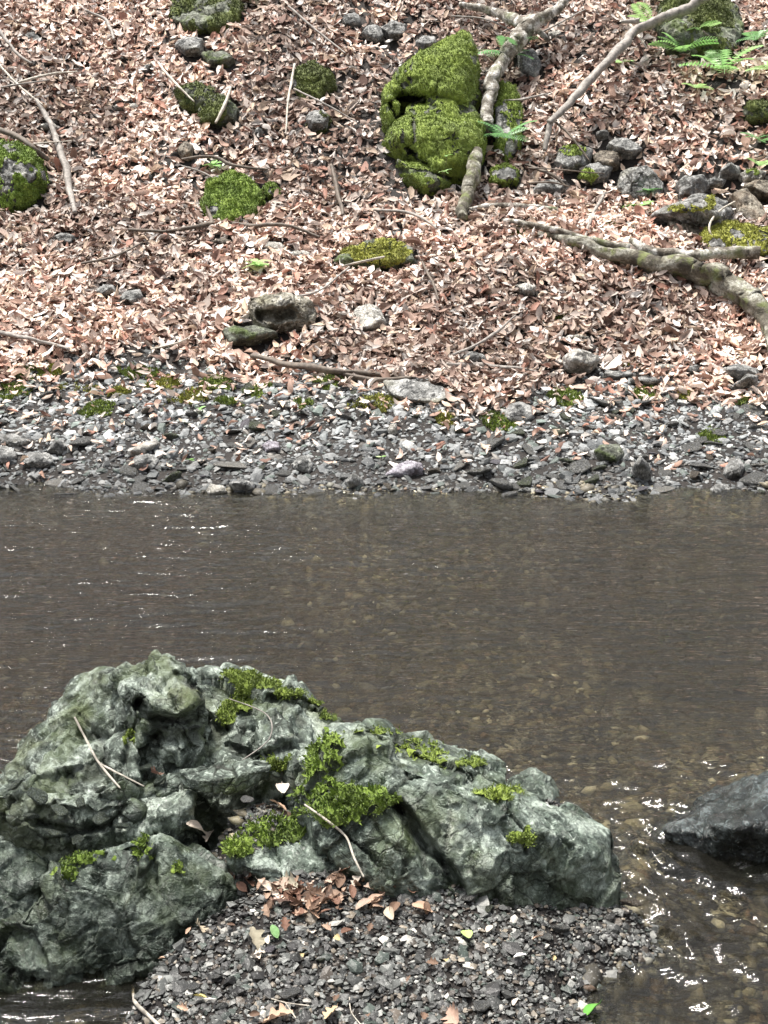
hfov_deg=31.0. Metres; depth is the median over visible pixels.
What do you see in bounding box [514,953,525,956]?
fallen leaf
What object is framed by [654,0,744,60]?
dark peak boulder
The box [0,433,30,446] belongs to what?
corner rock
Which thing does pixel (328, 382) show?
shore stone
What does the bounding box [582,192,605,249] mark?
litter twig
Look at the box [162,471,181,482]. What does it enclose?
shore stone
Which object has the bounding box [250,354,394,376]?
long dark stick
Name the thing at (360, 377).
short dark stick
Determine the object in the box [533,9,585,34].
litter twig
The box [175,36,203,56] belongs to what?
dark slab
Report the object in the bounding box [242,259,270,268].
seedling
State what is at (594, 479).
shore stone
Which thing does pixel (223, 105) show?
leaning stick
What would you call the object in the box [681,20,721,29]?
fern
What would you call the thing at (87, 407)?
moss tuft
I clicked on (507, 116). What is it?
mossy rib
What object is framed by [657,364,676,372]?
litter stone
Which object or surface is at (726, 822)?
wet boulder
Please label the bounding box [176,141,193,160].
buried stone
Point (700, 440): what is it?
shore stone
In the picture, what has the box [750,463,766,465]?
shore stone
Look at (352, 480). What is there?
peaked stone
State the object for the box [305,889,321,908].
fallen leaf
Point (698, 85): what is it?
fern
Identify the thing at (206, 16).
mossy boulder
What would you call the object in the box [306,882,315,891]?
fallen leaf
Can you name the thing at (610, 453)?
mossy shore rock
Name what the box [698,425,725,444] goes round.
moss tuft
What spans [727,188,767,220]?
leaning rock
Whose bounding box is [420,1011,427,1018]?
fallen leaf
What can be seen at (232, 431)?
shore stone
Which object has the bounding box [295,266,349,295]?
litter twig
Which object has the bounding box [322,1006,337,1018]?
fallen leaf
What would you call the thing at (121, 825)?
rock fragment
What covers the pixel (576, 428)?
shore stone
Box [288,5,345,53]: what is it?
litter twig
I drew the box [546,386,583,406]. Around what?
moss tuft
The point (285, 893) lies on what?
fallen leaf
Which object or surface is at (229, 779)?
flat slab
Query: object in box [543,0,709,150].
forked branch
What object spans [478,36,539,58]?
fern
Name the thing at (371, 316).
pale round rock
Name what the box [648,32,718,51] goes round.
fern
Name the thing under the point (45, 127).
litter stone
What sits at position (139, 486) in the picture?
shore stone
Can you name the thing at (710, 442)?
shore stone
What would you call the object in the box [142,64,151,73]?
litter stone
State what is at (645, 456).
shore stone
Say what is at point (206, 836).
fallen leaf
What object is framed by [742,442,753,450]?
shore stone
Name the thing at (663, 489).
shore stone
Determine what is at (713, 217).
arching grass stalk
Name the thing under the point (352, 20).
litter stone
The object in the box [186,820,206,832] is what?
fallen leaf
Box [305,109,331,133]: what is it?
dark mossy stone
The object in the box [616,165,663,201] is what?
grey block
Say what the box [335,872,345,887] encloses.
fallen leaf
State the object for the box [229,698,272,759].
fine root
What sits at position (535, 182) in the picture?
litter twig
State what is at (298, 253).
litter stone
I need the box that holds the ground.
[0,0,767,1023]
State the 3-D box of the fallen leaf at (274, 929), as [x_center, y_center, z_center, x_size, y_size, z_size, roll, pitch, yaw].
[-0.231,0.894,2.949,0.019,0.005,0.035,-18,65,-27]
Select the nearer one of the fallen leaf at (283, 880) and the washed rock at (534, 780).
the fallen leaf at (283, 880)
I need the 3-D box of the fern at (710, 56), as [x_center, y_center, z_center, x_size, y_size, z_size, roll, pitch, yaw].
[2.510,-3.356,10.285,0.538,0.216,0.514,-12,20,-37]
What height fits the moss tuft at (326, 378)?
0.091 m
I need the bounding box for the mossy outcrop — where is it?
[379,29,487,195]
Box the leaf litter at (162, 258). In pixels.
[0,0,767,414]
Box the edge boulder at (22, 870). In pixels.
[0,835,49,919]
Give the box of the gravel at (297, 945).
[123,798,662,1023]
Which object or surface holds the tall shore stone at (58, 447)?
on the ground
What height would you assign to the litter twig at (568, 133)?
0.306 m
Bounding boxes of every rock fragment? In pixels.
[7,779,23,789]
[22,813,39,818]
[27,787,47,804]
[43,828,63,836]
[51,804,68,816]
[72,834,83,844]
[75,797,84,807]
[92,812,110,824]
[95,785,106,792]
[114,823,128,828]
[139,763,152,772]
[153,776,165,784]
[269,770,280,777]
[286,772,293,779]
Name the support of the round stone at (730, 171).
on the ground
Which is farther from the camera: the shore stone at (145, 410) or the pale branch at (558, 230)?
the pale branch at (558, 230)
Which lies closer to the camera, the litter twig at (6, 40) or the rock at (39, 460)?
the rock at (39, 460)
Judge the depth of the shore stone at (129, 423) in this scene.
7.43 m
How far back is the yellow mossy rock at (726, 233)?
9.00 m
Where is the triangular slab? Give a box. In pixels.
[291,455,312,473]
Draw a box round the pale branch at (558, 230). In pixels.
[499,218,630,247]
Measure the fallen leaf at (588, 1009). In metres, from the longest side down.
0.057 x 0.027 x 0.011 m
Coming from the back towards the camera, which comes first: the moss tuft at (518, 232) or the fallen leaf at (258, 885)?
the moss tuft at (518, 232)
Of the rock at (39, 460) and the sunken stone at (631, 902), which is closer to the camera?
the sunken stone at (631, 902)
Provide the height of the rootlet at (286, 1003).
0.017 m
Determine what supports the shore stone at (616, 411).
on the ground
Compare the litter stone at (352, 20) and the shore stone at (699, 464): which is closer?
the shore stone at (699, 464)
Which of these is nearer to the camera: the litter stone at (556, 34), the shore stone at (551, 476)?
the shore stone at (551, 476)
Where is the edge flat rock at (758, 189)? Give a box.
[741,179,767,201]
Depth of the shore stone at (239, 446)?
7.26 m
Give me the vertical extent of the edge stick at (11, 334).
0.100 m
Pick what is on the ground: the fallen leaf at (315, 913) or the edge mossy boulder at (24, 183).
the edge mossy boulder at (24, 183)
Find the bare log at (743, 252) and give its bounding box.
[629,237,760,260]
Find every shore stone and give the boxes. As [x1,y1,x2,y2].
[11,414,23,417]
[39,390,52,397]
[44,478,62,485]
[45,414,55,420]
[47,439,66,454]
[57,465,71,472]
[64,458,78,461]
[69,436,91,445]
[71,477,84,484]
[119,461,138,476]
[124,403,133,412]
[124,420,133,426]
[131,481,148,491]
[133,454,158,469]
[133,475,146,483]
[140,423,156,430]
[141,407,149,413]
[161,433,178,439]
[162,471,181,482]
[179,451,189,458]
[185,411,198,415]
[213,461,247,468]
[224,430,240,432]
[226,442,233,447]
[234,443,247,450]
[239,382,253,391]
[240,418,249,427]
[245,437,255,446]
[249,419,265,430]
[264,484,277,494]
[270,410,280,417]
[276,469,290,476]
[287,418,299,423]
[304,424,317,429]
[305,486,324,493]
[321,380,334,384]
[340,414,353,419]
[383,482,391,489]
[427,467,440,473]
[453,459,464,470]
[454,428,464,433]
[456,482,470,489]
[466,467,492,474]
[484,434,504,449]
[489,478,512,490]
[490,459,500,463]
[502,491,517,495]
[510,429,524,435]
[512,482,520,489]
[513,457,526,468]
[516,476,531,486]
[521,444,535,454]
[528,456,540,461]
[535,407,552,412]
[545,473,559,479]
[552,428,569,434]
[557,480,566,489]
[559,413,570,420]
[560,457,574,462]
[567,459,590,474]
[574,426,584,431]
[582,425,595,429]
[583,474,599,484]
[590,397,613,407]
[590,465,606,471]
[608,397,622,403]
[608,414,623,421]
[611,409,620,413]
[613,422,623,428]
[631,454,648,459]
[635,427,644,431]
[637,486,647,491]
[638,400,650,405]
[645,434,664,437]
[651,486,674,492]
[658,468,672,476]
[665,421,678,425]
[680,442,702,452]
[690,462,713,467]
[690,471,700,479]
[695,436,706,443]
[704,441,723,444]
[704,453,713,459]
[707,428,727,436]
[728,412,739,418]
[740,471,766,484]
[741,402,767,413]
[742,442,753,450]
[748,425,764,428]
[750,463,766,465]
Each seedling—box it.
[200,160,223,168]
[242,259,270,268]
[622,201,653,207]
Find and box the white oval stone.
[388,423,397,434]
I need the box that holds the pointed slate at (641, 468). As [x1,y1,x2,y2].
[630,455,652,480]
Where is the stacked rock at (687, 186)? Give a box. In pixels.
[675,174,709,199]
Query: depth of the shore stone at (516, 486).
6.92 m
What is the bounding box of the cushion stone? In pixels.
[261,181,281,200]
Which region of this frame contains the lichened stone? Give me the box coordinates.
[738,167,766,182]
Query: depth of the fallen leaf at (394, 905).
3.05 m
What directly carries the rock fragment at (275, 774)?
on the fractured boulder at (169, 716)
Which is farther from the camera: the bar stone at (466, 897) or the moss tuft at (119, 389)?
the moss tuft at (119, 389)
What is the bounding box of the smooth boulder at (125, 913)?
[0,831,239,992]
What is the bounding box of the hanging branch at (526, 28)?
[459,0,570,127]
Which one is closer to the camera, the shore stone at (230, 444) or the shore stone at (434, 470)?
the shore stone at (434, 470)
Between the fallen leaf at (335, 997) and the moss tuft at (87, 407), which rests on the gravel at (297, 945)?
the fallen leaf at (335, 997)
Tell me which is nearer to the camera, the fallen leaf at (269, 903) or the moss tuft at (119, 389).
the fallen leaf at (269, 903)
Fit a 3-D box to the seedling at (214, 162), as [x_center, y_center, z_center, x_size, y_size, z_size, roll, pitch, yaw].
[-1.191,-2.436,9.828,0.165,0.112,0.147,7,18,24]
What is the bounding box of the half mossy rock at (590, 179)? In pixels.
[576,162,612,185]
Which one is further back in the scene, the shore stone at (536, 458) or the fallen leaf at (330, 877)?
the shore stone at (536, 458)
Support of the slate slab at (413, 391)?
on the ground
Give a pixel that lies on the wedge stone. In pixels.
(550, 188)
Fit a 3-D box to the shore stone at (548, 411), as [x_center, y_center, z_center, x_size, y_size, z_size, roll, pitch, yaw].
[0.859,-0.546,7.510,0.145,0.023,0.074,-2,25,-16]
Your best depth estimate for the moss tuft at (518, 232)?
9.09 m
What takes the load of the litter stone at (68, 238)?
on the ground
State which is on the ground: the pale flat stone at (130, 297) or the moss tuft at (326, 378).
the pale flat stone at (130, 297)
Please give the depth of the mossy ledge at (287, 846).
3.18 m
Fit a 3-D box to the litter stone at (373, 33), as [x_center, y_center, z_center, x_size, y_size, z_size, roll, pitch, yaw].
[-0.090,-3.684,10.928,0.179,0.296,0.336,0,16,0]
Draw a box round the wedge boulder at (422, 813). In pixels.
[287,718,627,910]
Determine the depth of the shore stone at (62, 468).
7.13 m
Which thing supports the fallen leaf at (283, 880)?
on the gravel at (297, 945)
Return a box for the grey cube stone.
[504,401,533,422]
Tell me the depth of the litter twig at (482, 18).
10.82 m
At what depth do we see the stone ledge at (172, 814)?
3.29 m
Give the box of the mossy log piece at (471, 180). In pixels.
[455,146,482,221]
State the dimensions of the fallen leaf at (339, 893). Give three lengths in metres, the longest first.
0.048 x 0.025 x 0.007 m
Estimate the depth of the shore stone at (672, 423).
7.47 m
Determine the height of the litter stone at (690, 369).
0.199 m
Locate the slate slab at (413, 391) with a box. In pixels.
[383,379,451,403]
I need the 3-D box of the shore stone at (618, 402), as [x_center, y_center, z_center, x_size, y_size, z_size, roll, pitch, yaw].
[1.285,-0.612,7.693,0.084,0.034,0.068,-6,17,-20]
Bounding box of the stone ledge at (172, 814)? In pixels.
[112,783,198,846]
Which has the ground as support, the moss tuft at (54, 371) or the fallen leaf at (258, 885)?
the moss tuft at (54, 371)
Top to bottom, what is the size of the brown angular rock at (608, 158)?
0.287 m
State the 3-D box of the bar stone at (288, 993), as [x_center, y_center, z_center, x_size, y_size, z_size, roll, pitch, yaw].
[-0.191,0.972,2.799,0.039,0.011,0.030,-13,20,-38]
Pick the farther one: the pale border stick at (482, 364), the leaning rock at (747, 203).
the leaning rock at (747, 203)
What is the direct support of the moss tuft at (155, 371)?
on the shore gravel at (256, 476)
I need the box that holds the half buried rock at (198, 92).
[173,80,216,113]
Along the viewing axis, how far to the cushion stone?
9.55 m
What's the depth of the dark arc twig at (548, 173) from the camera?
9.70 m
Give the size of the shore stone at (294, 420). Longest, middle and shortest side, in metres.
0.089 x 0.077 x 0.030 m
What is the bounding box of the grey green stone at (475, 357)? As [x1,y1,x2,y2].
[462,351,486,362]
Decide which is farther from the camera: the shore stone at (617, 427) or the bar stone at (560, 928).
the shore stone at (617, 427)
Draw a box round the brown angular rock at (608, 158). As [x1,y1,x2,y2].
[591,150,620,171]
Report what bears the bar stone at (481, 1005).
on the gravel at (297, 945)
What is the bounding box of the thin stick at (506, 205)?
[469,203,557,211]
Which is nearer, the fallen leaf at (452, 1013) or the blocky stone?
the fallen leaf at (452, 1013)
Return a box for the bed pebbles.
[77,479,767,1023]
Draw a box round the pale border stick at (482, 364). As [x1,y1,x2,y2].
[446,362,535,370]
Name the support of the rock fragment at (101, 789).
on the fractured boulder at (169, 716)
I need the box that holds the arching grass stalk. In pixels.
[708,201,735,234]
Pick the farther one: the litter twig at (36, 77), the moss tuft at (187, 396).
the litter twig at (36, 77)
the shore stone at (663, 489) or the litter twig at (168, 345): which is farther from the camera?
the litter twig at (168, 345)
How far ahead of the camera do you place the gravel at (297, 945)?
2.92 m
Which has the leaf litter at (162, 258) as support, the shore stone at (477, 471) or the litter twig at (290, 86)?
the litter twig at (290, 86)
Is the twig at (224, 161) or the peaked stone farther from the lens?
the twig at (224, 161)
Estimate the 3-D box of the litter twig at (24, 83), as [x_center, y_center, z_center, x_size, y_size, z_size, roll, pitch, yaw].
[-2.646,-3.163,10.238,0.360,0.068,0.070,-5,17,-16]
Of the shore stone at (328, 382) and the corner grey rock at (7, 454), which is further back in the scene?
the shore stone at (328, 382)
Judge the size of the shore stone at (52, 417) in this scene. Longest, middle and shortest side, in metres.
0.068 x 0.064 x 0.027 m
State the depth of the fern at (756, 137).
9.91 m
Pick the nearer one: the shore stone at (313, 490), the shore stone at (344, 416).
the shore stone at (313, 490)
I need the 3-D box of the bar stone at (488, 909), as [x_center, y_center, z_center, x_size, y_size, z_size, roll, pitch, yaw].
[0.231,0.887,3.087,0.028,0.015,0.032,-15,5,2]
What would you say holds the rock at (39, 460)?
on the ground
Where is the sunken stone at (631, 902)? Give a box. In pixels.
[620,897,641,906]
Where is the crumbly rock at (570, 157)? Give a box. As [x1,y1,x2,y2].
[554,144,592,173]
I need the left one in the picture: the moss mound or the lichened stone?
the moss mound
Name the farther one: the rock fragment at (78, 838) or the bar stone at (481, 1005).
the rock fragment at (78, 838)
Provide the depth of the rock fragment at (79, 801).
3.27 m
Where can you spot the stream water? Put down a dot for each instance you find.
(604, 664)
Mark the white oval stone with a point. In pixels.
(392, 429)
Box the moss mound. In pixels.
[333,237,415,271]
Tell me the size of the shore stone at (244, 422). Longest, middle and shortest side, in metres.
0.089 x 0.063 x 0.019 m
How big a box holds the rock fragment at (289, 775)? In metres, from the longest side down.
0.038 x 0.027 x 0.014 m
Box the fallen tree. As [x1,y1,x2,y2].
[538,232,767,350]
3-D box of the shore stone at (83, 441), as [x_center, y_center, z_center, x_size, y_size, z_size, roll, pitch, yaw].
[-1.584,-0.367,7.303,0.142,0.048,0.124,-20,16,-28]
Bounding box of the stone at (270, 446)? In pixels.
[262,440,279,452]
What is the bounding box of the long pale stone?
[127,438,160,456]
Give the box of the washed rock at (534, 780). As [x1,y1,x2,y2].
[507,767,559,799]
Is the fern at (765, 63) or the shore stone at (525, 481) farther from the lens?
the fern at (765, 63)
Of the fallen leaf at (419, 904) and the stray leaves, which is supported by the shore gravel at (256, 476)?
the stray leaves
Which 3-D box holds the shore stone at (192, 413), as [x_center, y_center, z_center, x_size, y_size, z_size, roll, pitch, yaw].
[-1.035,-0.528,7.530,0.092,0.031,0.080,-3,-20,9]
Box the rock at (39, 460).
[22,452,54,467]
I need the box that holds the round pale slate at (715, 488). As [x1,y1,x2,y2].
[710,484,729,492]
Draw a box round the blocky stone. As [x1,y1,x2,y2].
[723,458,743,477]
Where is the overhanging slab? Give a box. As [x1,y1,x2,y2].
[650,193,733,227]
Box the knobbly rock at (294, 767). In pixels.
[282,743,308,813]
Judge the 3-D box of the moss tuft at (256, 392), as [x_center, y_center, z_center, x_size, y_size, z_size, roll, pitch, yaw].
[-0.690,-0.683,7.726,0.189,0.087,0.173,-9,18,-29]
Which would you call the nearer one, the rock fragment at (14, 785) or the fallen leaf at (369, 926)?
the fallen leaf at (369, 926)
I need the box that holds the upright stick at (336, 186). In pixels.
[329,164,343,215]
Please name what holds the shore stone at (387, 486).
on the shore gravel at (256, 476)
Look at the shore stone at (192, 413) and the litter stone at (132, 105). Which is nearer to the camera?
the shore stone at (192, 413)
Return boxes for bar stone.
[187,982,200,989]
[211,973,221,978]
[241,795,254,802]
[264,945,274,952]
[280,987,300,998]
[461,893,479,901]
[473,1000,489,1011]
[485,905,492,912]
[539,933,551,939]
[550,925,570,932]
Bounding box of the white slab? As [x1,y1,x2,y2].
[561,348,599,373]
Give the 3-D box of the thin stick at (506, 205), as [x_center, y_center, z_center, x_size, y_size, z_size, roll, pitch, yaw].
[0.880,-2.073,9.434,0.612,0.064,0.058,-1,16,-2]
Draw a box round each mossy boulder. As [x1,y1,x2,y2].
[0,138,50,212]
[168,0,244,34]
[199,168,265,222]
[290,59,338,102]
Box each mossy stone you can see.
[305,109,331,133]
[488,162,520,187]
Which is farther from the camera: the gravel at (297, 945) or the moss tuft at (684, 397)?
the moss tuft at (684, 397)
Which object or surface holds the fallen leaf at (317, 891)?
on the gravel at (297, 945)
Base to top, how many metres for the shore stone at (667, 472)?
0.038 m
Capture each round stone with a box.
[96,284,115,298]
[718,162,739,179]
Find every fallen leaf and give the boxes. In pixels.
[151,766,163,774]
[177,1003,187,1010]
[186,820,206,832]
[196,918,208,931]
[203,831,212,841]
[236,881,246,891]
[245,878,254,885]
[249,926,267,950]
[249,1010,259,1016]
[254,948,264,953]
[256,878,264,890]
[258,879,272,892]
[258,1003,292,1022]
[261,904,269,916]
[263,882,271,890]
[263,892,270,898]
[264,935,269,943]
[266,899,271,909]
[270,799,285,809]
[270,925,278,937]
[272,881,279,890]
[272,895,292,901]
[276,783,288,792]
[278,870,297,889]
[278,877,288,888]
[280,916,289,930]
[283,890,292,899]
[287,895,303,908]
[292,907,303,913]
[295,908,307,915]
[302,891,314,895]
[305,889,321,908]
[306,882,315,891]
[309,901,320,909]
[310,911,319,917]
[314,885,321,894]
[318,893,324,902]
[321,922,331,930]
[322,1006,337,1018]
[324,874,337,883]
[325,887,335,900]
[328,873,337,884]
[328,895,339,904]
[331,889,342,898]
[332,994,339,1000]
[333,934,339,939]
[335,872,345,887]
[341,927,352,932]
[349,885,356,899]
[350,876,360,886]
[353,880,360,885]
[355,898,369,909]
[366,923,373,930]
[367,894,381,903]
[370,896,382,907]
[383,906,393,919]
[389,901,399,910]
[412,901,432,911]
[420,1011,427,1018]
[424,899,429,913]
[426,957,437,964]
[440,1001,458,1023]
[461,930,472,937]
[485,925,492,931]
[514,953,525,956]
[583,1001,600,1014]
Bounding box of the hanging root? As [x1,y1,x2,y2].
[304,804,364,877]
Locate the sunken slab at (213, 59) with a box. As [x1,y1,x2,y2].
[202,50,234,68]
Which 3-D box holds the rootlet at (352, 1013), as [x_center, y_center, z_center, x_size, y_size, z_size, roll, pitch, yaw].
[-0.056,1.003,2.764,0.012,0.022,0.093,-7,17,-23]
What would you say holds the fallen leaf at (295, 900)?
on the gravel at (297, 945)
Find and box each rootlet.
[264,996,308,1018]
[349,997,360,1023]
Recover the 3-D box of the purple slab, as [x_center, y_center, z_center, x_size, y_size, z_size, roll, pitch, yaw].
[0.099,-0.172,7.128,0.214,0.217,0.268,0,16,0]
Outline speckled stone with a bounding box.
[206,484,227,494]
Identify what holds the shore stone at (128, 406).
on the ground
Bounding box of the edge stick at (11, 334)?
[0,330,69,349]
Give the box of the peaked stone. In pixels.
[344,473,363,487]
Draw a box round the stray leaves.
[0,367,767,480]
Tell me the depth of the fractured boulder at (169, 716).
3.42 m
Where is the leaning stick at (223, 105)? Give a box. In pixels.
[214,86,231,123]
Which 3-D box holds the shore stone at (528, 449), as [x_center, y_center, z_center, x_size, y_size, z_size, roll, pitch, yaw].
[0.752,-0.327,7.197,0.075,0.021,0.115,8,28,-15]
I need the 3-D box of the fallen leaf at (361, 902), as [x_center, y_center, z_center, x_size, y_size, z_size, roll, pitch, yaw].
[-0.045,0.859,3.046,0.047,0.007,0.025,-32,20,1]
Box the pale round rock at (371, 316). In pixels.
[351,304,386,331]
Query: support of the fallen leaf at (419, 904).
on the gravel at (297, 945)
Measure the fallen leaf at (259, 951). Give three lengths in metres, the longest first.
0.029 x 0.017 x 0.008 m
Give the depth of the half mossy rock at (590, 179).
9.82 m
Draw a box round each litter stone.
[25,32,41,43]
[40,123,58,132]
[55,233,75,245]
[113,103,138,110]
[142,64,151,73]
[212,238,230,246]
[255,127,263,137]
[265,242,284,251]
[285,250,309,257]
[343,12,360,27]
[362,24,382,43]
[392,229,401,235]
[547,30,561,40]
[560,334,589,342]
[595,129,608,140]
[602,370,632,379]
[630,376,659,385]
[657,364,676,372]
[686,365,698,375]
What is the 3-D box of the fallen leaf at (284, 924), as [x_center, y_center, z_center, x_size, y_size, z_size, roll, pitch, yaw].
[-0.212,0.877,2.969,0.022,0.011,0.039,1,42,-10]
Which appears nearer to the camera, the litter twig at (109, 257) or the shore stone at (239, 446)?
the shore stone at (239, 446)
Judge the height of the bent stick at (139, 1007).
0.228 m
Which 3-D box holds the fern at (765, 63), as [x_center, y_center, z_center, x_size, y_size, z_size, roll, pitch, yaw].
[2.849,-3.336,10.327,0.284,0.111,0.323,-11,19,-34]
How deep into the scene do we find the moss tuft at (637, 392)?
7.77 m
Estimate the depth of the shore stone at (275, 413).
7.50 m
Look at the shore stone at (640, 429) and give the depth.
7.43 m
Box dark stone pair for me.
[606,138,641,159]
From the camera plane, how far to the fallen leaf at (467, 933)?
3.00 m
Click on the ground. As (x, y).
(362, 418)
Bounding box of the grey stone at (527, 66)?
[517,48,541,80]
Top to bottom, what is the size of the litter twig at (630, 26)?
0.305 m
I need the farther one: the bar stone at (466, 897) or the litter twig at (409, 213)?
the litter twig at (409, 213)
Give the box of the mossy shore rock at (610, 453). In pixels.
[594,444,623,462]
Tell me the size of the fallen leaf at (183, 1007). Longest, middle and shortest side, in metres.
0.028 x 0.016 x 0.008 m
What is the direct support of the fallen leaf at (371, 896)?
on the gravel at (297, 945)
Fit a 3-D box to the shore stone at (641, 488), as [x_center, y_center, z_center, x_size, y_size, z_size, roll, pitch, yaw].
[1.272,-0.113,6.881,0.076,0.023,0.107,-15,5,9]
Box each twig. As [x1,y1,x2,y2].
[0,29,32,64]
[0,64,42,104]
[0,127,49,161]
[1,79,49,87]
[11,71,77,86]
[25,140,71,145]
[74,717,143,788]
[81,242,142,264]
[85,9,114,40]
[128,200,319,237]
[151,334,192,349]
[157,62,194,101]
[181,155,266,169]
[181,165,212,177]
[285,63,295,133]
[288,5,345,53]
[293,88,356,121]
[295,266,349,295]
[373,209,437,229]
[421,261,438,299]
[451,15,511,31]
[452,315,515,355]
[494,93,547,102]
[525,163,564,186]
[528,167,604,173]
[530,181,571,187]
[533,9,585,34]
[548,116,589,160]
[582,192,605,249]
[616,11,647,48]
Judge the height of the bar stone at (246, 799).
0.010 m
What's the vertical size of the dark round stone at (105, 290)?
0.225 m
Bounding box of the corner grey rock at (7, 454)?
[0,445,17,464]
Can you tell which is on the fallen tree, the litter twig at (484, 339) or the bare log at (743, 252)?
the bare log at (743, 252)
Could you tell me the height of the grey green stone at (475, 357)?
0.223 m
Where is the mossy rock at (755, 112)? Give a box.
[739,98,767,124]
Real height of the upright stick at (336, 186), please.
0.335 m
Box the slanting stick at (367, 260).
[341,256,384,267]
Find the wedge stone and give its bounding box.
[533,179,565,197]
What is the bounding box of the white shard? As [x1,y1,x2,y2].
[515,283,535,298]
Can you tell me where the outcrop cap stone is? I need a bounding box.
[415,35,436,49]
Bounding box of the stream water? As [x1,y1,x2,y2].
[0,482,767,1023]
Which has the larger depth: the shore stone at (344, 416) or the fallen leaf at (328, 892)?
the shore stone at (344, 416)
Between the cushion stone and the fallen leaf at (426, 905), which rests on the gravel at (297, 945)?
the fallen leaf at (426, 905)
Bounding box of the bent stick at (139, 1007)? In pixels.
[132,993,159,1023]
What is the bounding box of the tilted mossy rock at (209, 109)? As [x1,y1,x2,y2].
[198,92,238,127]
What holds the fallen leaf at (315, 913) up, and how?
on the gravel at (297, 945)
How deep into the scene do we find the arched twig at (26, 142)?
9.70 m
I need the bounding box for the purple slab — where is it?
[386,460,423,476]
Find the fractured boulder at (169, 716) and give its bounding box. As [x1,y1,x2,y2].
[0,649,343,869]
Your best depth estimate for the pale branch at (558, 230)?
8.97 m
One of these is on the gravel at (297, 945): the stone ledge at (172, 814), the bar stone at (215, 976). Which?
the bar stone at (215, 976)
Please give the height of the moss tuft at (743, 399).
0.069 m
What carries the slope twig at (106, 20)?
on the ground
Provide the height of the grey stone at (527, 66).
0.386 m
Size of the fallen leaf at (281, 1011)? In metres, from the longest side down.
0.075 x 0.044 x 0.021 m
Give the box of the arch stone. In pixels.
[228,479,254,490]
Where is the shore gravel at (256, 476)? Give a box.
[0,307,767,503]
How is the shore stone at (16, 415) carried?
on the ground
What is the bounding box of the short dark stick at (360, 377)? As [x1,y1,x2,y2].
[342,373,410,382]
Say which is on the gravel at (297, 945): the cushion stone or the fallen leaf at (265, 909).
the fallen leaf at (265, 909)
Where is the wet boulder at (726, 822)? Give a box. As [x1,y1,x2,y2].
[662,771,767,862]
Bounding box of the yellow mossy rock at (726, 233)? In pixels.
[699,219,767,260]
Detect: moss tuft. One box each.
[0,380,32,399]
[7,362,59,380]
[38,361,62,376]
[56,382,102,394]
[75,399,115,418]
[106,384,131,396]
[116,362,159,379]
[142,374,181,389]
[163,386,211,405]
[198,372,235,390]
[213,394,244,406]
[242,381,272,398]
[293,396,313,409]
[312,374,346,389]
[346,392,398,415]
[435,410,455,425]
[479,408,517,430]
[506,225,536,238]
[541,314,580,322]
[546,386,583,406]
[590,219,625,231]
[633,385,660,399]
[677,390,703,400]
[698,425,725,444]
[734,395,750,405]
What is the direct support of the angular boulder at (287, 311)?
on the ground
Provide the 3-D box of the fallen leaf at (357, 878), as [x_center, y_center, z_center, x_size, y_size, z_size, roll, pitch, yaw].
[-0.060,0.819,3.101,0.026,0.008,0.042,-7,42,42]
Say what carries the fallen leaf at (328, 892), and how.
on the gravel at (297, 945)
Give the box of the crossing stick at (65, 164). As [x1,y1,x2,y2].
[35,98,76,214]
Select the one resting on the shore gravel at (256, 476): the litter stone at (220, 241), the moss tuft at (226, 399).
the moss tuft at (226, 399)
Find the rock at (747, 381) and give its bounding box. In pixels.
[732,374,758,389]
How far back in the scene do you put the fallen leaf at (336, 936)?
2.92 m
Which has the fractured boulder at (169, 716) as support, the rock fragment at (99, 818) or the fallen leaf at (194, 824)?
the rock fragment at (99, 818)
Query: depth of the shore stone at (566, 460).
7.07 m
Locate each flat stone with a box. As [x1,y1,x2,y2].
[120,289,142,305]
[708,176,725,188]
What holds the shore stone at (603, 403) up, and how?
on the shore gravel at (256, 476)
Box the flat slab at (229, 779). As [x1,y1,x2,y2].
[179,760,270,794]
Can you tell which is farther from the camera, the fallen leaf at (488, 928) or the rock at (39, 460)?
the rock at (39, 460)
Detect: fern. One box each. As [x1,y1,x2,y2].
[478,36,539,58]
[478,120,536,141]
[628,2,652,21]
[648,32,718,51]
[679,45,762,73]
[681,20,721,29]
[682,83,713,89]
[736,29,767,41]
[740,132,767,142]
[745,60,767,70]
[747,158,767,165]
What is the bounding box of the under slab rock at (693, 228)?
[667,220,702,237]
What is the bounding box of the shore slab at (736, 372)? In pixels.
[722,364,759,381]
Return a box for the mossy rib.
[491,78,523,162]
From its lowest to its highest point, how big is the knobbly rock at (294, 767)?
0.229 m
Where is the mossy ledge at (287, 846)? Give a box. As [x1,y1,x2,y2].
[218,810,335,890]
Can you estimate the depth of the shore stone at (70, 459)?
7.18 m
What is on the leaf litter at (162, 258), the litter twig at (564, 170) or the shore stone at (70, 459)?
the litter twig at (564, 170)
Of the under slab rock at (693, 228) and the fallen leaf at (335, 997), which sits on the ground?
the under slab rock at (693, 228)
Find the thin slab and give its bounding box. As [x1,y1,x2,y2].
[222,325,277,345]
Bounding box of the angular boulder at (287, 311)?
[248,292,317,333]
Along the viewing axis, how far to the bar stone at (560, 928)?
3.10 m

